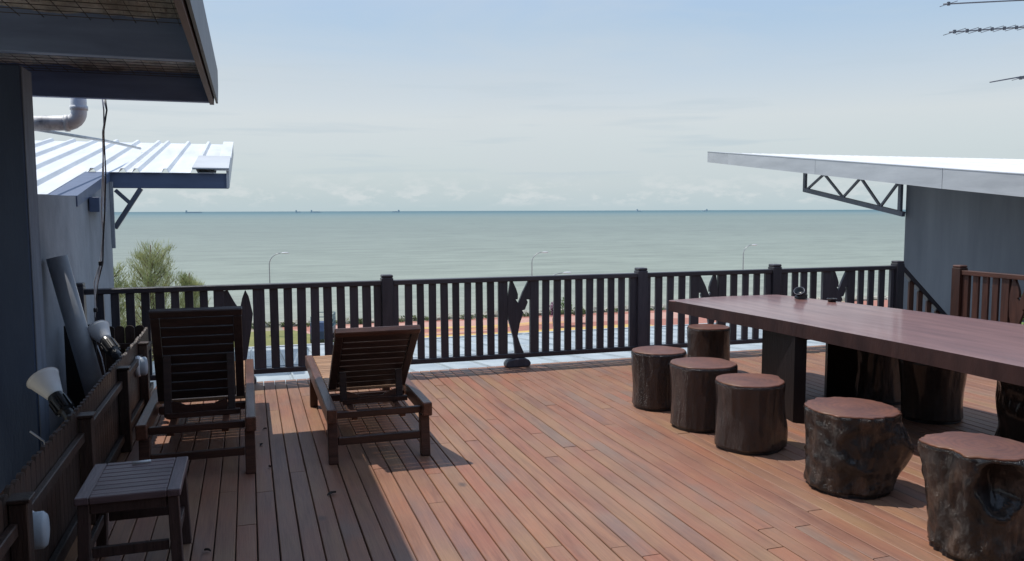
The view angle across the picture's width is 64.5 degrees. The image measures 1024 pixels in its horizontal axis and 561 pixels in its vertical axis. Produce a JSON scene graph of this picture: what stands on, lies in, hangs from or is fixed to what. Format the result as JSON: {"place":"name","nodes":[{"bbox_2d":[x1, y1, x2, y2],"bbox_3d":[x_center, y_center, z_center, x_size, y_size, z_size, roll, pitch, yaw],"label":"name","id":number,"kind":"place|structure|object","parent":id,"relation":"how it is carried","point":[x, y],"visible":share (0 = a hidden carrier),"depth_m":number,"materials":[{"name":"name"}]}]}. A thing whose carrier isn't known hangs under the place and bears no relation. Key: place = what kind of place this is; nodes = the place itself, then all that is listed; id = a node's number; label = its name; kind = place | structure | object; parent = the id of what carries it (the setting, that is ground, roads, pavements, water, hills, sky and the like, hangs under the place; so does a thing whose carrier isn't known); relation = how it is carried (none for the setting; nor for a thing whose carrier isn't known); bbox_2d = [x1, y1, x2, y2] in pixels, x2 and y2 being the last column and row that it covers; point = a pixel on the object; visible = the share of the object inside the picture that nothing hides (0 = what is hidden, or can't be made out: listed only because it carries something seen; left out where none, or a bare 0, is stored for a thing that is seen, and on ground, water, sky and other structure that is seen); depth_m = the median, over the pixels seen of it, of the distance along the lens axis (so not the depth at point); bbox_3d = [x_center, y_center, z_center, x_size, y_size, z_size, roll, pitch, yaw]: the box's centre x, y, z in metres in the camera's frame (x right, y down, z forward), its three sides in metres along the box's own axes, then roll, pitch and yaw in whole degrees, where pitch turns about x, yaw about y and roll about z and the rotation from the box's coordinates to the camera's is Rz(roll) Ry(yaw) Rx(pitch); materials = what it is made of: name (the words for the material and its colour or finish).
{"place":"outdoors","nodes":[
{"label":"outdoors","id":0,"kind":"place"},
{"bbox_2d":[152,330,333,347],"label":"lawn","id":1,"kind":"structure","parent":0,"point":[281,338],"depth_m":79.88,"materials":[{"name":"green plant"}]},
{"bbox_2d":[269,252,287,334],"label":"street lamp","id":2,"kind":"object","parent":1,"relation":"on","point":[269,270],"visible":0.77,"depth_m":81.67,"materials":[{"name":"metal"}]},
{"bbox_2d":[310,312,335,342],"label":"parked truck","id":3,"kind":"object","parent":1,"relation":"on","point":[322,327],"visible":0.3,"depth_m":76.85,"materials":[{"name":"blue paint"}]},
{"bbox_2d":[150,323,825,387],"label":"metal roof","id":4,"kind":"structure","parent":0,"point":[523,338],"depth_m":10.84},
{"bbox_2d":[113,210,905,321],"bbox_3d":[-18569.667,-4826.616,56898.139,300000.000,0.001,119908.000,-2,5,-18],"label":"sea","id":5,"kind":"structure","parent":0,"point":[221,248],"depth_m":307.43,"materials":[{"name":"teal liquid"}]},
{"bbox_2d":[336,312,688,328],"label":"promenade paving","id":6,"kind":"structure","parent":0,"point":[526,320],"depth_m":93.30,"materials":[{"name":"white concrete"}]},
{"bbox_2d":[425,322,528,328],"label":"paving band","id":7,"kind":"object","parent":6,"relation":"on","point":[471,326],"visible":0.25,"depth_m":87.89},
{"bbox_2d":[33,0,1023,211],"label":"sky","id":8,"kind":"structure","parent":0,"point":[323,105],"materials":[{"name":"blue"}]},
{"bbox_2d":[251,300,866,331],"bbox_3d":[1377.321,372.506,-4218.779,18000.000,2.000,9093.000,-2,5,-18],"label":"ground","id":9,"kind":"structure","parent":0,"point":[268,329],"depth_m":89.09,"materials":[{"name":"soil"}]},
{"bbox_2d":[113,262,140,349],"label":"casuarina tree","id":10,"kind":"object","parent":9,"relation":"on","point":[122,304],"visible":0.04,"depth_m":51.89,"materials":[{"name":"green plant"}]},
{"bbox_2d":[35,138,233,434],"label":"neighbour house","id":11,"kind":"structure","parent":9,"relation":"on","point":[69,205],"depth_m":8.66,"materials":[{"name":"paint"}]},
{"bbox_2d":[38,131,141,149],"bbox_3d":[-4.566,-1.547,8.983,0.059,0.142,3.726,-1,5,-11],"label":"loose conduit","id":12,"kind":"object","parent":11,"relation":"on","point":[88,137],"visible":0.71,"depth_m":8.53,"materials":[{"name":"metal"}]},
{"bbox_2d":[114,239,184,361],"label":"casuarina tree","id":13,"kind":"object","parent":9,"relation":"on","point":[148,264],"visible":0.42,"depth_m":51.15,"materials":[{"name":"green plant"}]},
{"bbox_2d":[168,271,209,308],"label":"casuarina tree","id":14,"kind":"object","parent":9,"relation":"on","point":[186,280],"visible":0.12,"depth_m":52.63,"materials":[{"name":"green plant"}]},
{"bbox_2d":[251,306,663,328],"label":"shore scrub","id":15,"kind":"object","parent":9,"relation":"on","point":[401,319],"visible":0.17,"depth_m":93.31,"materials":[{"name":"green plant"}]},
{"bbox_2d":[251,295,887,328],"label":"shore rocks","id":16,"kind":"object","parent":9,"relation":"on","point":[540,312],"visible":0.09,"depth_m":96.92,"materials":[{"name":"stone"}]},
{"bbox_2d":[282,300,887,339],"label":"promenade paving","id":17,"kind":"structure","parent":0,"point":[675,322],"depth_m":91.30,"materials":[{"name":"grey concrete"}]},
{"bbox_2d":[425,330,486,335],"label":"paving band","id":18,"kind":"object","parent":17,"relation":"on","point":[451,332],"visible":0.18,"depth_m":84.12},
{"bbox_2d":[425,321,563,333],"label":"paving band","id":19,"kind":"object","parent":17,"relation":"on","point":[485,328],"visible":0.29,"depth_m":88.45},
{"bbox_2d":[531,252,547,275],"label":"street lamp","id":20,"kind":"object","parent":19,"relation":"on","point":[532,260],"visible":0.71,"depth_m":89.25,"materials":[{"name":"metal"}]},
{"bbox_2d":[425,324,653,337],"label":"paving band","id":21,"kind":"object","parent":17,"relation":"on","point":[594,327],"visible":0.14,"depth_m":85.36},
{"bbox_2d":[549,302,552,320],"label":"flowering shrub","id":22,"kind":"object","parent":17,"relation":"on","point":[551,309],"visible":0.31,"depth_m":88.26,"materials":[{"name":"plant"}]},
{"bbox_2d":[561,297,572,313],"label":"flowering shrub","id":23,"kind":"object","parent":17,"relation":"on","point":[562,305],"visible":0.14,"depth_m":88.67,"materials":[{"name":"green plant"}]},
{"bbox_2d":[794,287,807,298],"bbox_3d":[2.736,0.117,7.662,0.145,0.113,0.096,-2,5,-18],"label":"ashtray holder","id":24,"kind":"object","parent":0,"point":[799,292],"visible":1,"depth_m":7.66,"materials":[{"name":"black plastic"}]},
{"bbox_2d":[707,151,1023,321],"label":"neighbour house","id":25,"kind":"structure","parent":0,"point":[969,212],"depth_m":11.60,"materials":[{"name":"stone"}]},
{"bbox_3d":[5.657,1.537,10.314,1.960,1.335,3.800,-2,5,-18],"label":"stair","id":26,"kind":"object","parent":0,"visible":0},
{"bbox_2d":[904,267,946,314],"bbox_3d":[5.178,0.867,10.048,1.016,2.118,0.100,-2,5,-18],"label":"stair handrail","id":27,"kind":"object","parent":26,"relation":"attached to","point":[913,283],"visible":0.29,"depth_m":9.91,"materials":[{"name":"brown wood"}]},
{"bbox_3d":[10.308,-3.990,15.689,0.200,3.600,0.200,-2,5,-18],"label":"antenna mast","id":28,"kind":"object","parent":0,"visible":0},
{"bbox_2d":[939,0,1023,6],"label":"tv antenna","id":29,"kind":"object","parent":28,"relation":"attached to","point":[947,3],"visible":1,"depth_m":15.03,"materials":[{"name":"metal"}]},
{"bbox_2d":[945,25,1023,34],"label":"tv antenna","id":30,"kind":"object","parent":28,"relation":"attached to","point":[990,29],"visible":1,"depth_m":15.15,"materials":[{"name":"metal"}]},
{"bbox_2d":[989,76,1023,82],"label":"tv antenna","id":31,"kind":"object","parent":28,"relation":"attached to","point":[1003,79],"visible":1,"depth_m":15.37,"materials":[{"name":"metal"}]},
{"bbox_3d":[1.509,6.982,5.941,8.880,10.240,17.200,-2,5,-18],"label":"terrace house","id":32,"kind":"object","parent":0,"visible":0},
{"bbox_2d":[0,345,997,560],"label":"wooden deck","id":33,"kind":"object","parent":32,"relation":"on","point":[586,460],"visible":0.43,"depth_m":4.73,"materials":[{"name":"brown wood"}]},
{"bbox_2d":[0,64,49,492],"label":"corner pier","id":34,"kind":"structure","parent":33,"relation":"attached to","point":[24,410],"depth_m":4.69,"materials":[{"name":"grey paint"}]},
{"bbox_2d":[30,431,44,444],"bbox_3d":[-2.448,1.011,4.247,0.109,0.475,0.109,-2,5,-18],"label":"lamp cable","id":35,"kind":"object","parent":33,"relation":"on","point":[37,436],"visible":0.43,"depth_m":4.23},
{"bbox_2d":[26,367,74,420],"bbox_3d":[-2.534,0.852,4.549,0.328,0.738,0.173,2,5,19],"label":"garden spotlight","id":36,"kind":"object","parent":33,"relation":"on","point":[45,383],"visible":0.84,"depth_m":4.48,"materials":[{"name":"white plastic"}]},
{"bbox_2d":[46,255,101,396],"bbox_3d":[-3.196,0.460,6.019,0.429,1.302,0.144,-1,5,-4],"label":"leaning pipe","id":37,"kind":"object","parent":33,"relation":"on","point":[73,316],"visible":0.66,"depth_m":5.95,"materials":[{"name":"grey plastic"}]},
{"bbox_2d":[0,325,153,560],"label":"picket fence","id":38,"kind":"object","parent":33,"relation":"on","point":[98,425],"visible":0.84,"depth_m":3.98,"materials":[{"name":"brown wood"}]},
{"bbox_2d":[33,511,49,549],"bbox_3d":[-1.822,0.958,3.107,0.086,0.165,0.114,-2,5,-18],"label":"wall lamp","id":39,"kind":"object","parent":38,"relation":"attached to","point":[41,524],"visible":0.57,"depth_m":3.08,"materials":[{"name":"white plastic"}]},
{"bbox_2d":[135,356,147,376],"bbox_3d":[-2.839,0.658,6.221,0.086,0.165,0.114,-2,5,-18],"label":"wall lamp","id":40,"kind":"object","parent":38,"relation":"attached to","point":[141,369],"visible":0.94,"depth_m":6.18,"materials":[{"name":"white plastic"}]},
{"bbox_2d":[64,324,97,409],"bbox_3d":[-3.375,0.707,6.367,0.220,0.720,0.040,-2,5,-18],"label":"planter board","id":41,"kind":"object","parent":33,"relation":"on","point":[75,393],"visible":0.22,"depth_m":6.33,"materials":[{"name":"black wood"}]},
{"bbox_2d":[88,320,121,359],"bbox_3d":[-2.996,0.694,6.064,0.361,0.796,0.174,2,6,27],"label":"garden spotlight","id":42,"kind":"object","parent":33,"relation":"on","point":[99,331],"visible":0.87,"depth_m":6.01,"materials":[{"name":"white plastic"}]},
{"bbox_2d":[74,456,191,560],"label":"side table","id":43,"kind":"object","parent":33,"relation":"on","point":[116,491],"visible":1,"depth_m":3.49,"materials":[{"name":"brown wood"}]},
{"bbox_2d":[132,459,150,463],"bbox_3d":[-1.745,0.854,3.821,0.081,0.012,0.012,-3,6,-27],"label":"cigarette","id":44,"kind":"object","parent":43,"relation":"on","point":[138,462],"visible":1,"depth_m":3.82,"materials":[{"name":"white paper"}]},
{"bbox_2d":[135,306,255,473],"bbox_3d":[-2.186,0.613,5.766,0.670,1.002,2.040,-2,5,-18],"label":"sun lounger","id":45,"kind":"object","parent":33,"relation":"on","point":[196,359],"visible":0.99,"depth_m":5.16,"materials":[{"name":"brown wood"}]},
{"bbox_2d":[305,325,431,464],"bbox_3d":[-1.152,0.648,6.127,0.670,0.865,2.040,-2,5,-18],"label":"sun lounger","id":46,"kind":"object","parent":33,"relation":"on","point":[361,358],"visible":1,"depth_m":5.39,"materials":[{"name":"brown wood"}]},
{"bbox_2d":[76,260,904,383],"bbox_3d":[0.438,0.392,8.461,8.982,1.005,0.112,-2,5,-18],"label":"terrace railing","id":47,"kind":"object","parent":33,"relation":"on","point":[386,301],"visible":0.74,"depth_m":8.27,"materials":[{"name":"brown wood"}]},
{"bbox_2d":[631,346,686,410],"bbox_3d":[1.201,0.797,6.644,0.460,0.465,0.430,-2,5,-18],"label":"log stool","id":48,"kind":"object","parent":33,"relation":"on","point":[651,378],"visible":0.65,"depth_m":6.47,"materials":[{"name":"dark bark"},{"name":"reddish-brown cut wood"}]},
{"bbox_2d":[669,357,737,432],"bbox_3d":[1.417,0.844,6.037,0.479,0.475,0.481,-2,5,-18],"label":"log stool","id":49,"kind":"object","parent":33,"relation":"on","point":[693,394],"visible":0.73,"depth_m":5.85,"materials":[{"name":"dark bark"},{"name":"reddish-brown cut wood"}]},
{"bbox_2d":[687,324,729,360],"bbox_3d":[1.949,0.680,8.072,0.429,0.450,0.405,-2,5,-18],"label":"log stool","id":50,"kind":"object","parent":33,"relation":"on","point":[709,340],"visible":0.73,"depth_m":7.90,"materials":[{"name":"brown wood"}]},
{"bbox_2d":[714,373,787,454],"bbox_3d":[1.622,0.897,5.500,0.496,0.460,0.467,-2,5,-18],"label":"log stool","id":51,"kind":"object","parent":33,"relation":"on","point":[750,417],"visible":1,"depth_m":5.32,"materials":[{"name":"dark bark"},{"name":"reddish-brown cut wood"}]},
{"bbox_2d":[668,295,1023,423],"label":"slab table","id":52,"kind":"object","parent":33,"relation":"on","point":[788,326],"visible":0.89,"depth_m":6.09,"materials":[{"name":"brown wood"}]},
{"bbox_2d":[827,298,836,301],"bbox_3d":[2.931,0.179,7.431,0.092,0.030,0.092,-2,5,-18],"label":"dish","id":53,"kind":"object","parent":52,"relation":"on","point":[831,299],"visible":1,"depth_m":7.40,"materials":[{"name":"black plastic"}]},
{"bbox_2d":[803,397,913,499],"bbox_3d":[1.969,0.960,4.695,0.538,0.470,0.538,-2,5,-18],"label":"log stool","id":54,"kind":"object","parent":33,"relation":"on","point":[858,448],"visible":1,"depth_m":4.50,"materials":[{"name":"rough dark bark"},{"name":"reddish-brown cut wood"}]},
{"bbox_2d":[854,350,900,404],"bbox_3d":[3.073,0.774,6.821,0.464,0.470,0.433,-2,5,-18],"label":"log stool","id":55,"kind":"object","parent":33,"relation":"on","point":[877,377],"visible":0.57,"depth_m":6.64,"materials":[{"name":"brown wood"}]},
{"bbox_2d":[898,359,966,424],"bbox_3d":[3.226,0.825,6.219,0.511,0.470,0.470,-2,5,-18],"label":"log stool","id":56,"kind":"object","parent":33,"relation":"on","point":[932,395],"visible":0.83,"depth_m":6.05,"materials":[{"name":"dark bark"},{"name":"reddish-brown cut wood"}]},
{"bbox_2d":[917,431,1023,560],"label":"log stool","id":57,"kind":"object","parent":33,"relation":"on","point":[974,487],"visible":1,"depth_m":3.66,"materials":[{"name":"rough dark bark"},{"name":"reddish-brown cut wood"}]},
{"bbox_2d":[950,265,1023,323],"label":"side railing","id":58,"kind":"object","parent":33,"relation":"on","point":[1012,307],"visible":0.62,"depth_m":8.67,"materials":[{"name":"brown wood"}]},
{"bbox_2d":[994,381,1023,442],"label":"log stool","id":59,"kind":"object","parent":33,"relation":"on","point":[1009,399],"visible":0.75,"depth_m":5.39,"materials":[{"name":"brown wood"}]},
{"bbox_3d":[1.857,0.010,-2.163,14.200,3.580,1.150,-2,5,-18],"label":"upper storey","id":60,"kind":"object","parent":33,"relation":"on","visible":0},
{"bbox_2d":[0,0,217,104],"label":"terrace roof","id":61,"kind":"structure","parent":60,"relation":"attached to","point":[149,50],"depth_m":4.38,"materials":[{"name":"grey paint"}]},
{"bbox_2d":[34,98,87,131],"bbox_3d":[-3.460,-1.347,6.091,0.493,0.460,0.126,-2,5,-18],"label":"gutter downpipe","id":62,"kind":"object","parent":61,"relation":"attached to","point":[76,117],"visible":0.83,"depth_m":6.09,"materials":[{"name":"silver metal"}]},
{"bbox_2d":[93,99,107,373],"bbox_3d":[-3.156,-0.175,6.277,0.348,2.392,0.088,3,6,36],"label":"hanging cable","id":63,"kind":"object","parent":61,"relation":"hanging from","point":[103,198],"visible":0.73,"depth_m":6.23,"materials":[{"name":"black rubber"}]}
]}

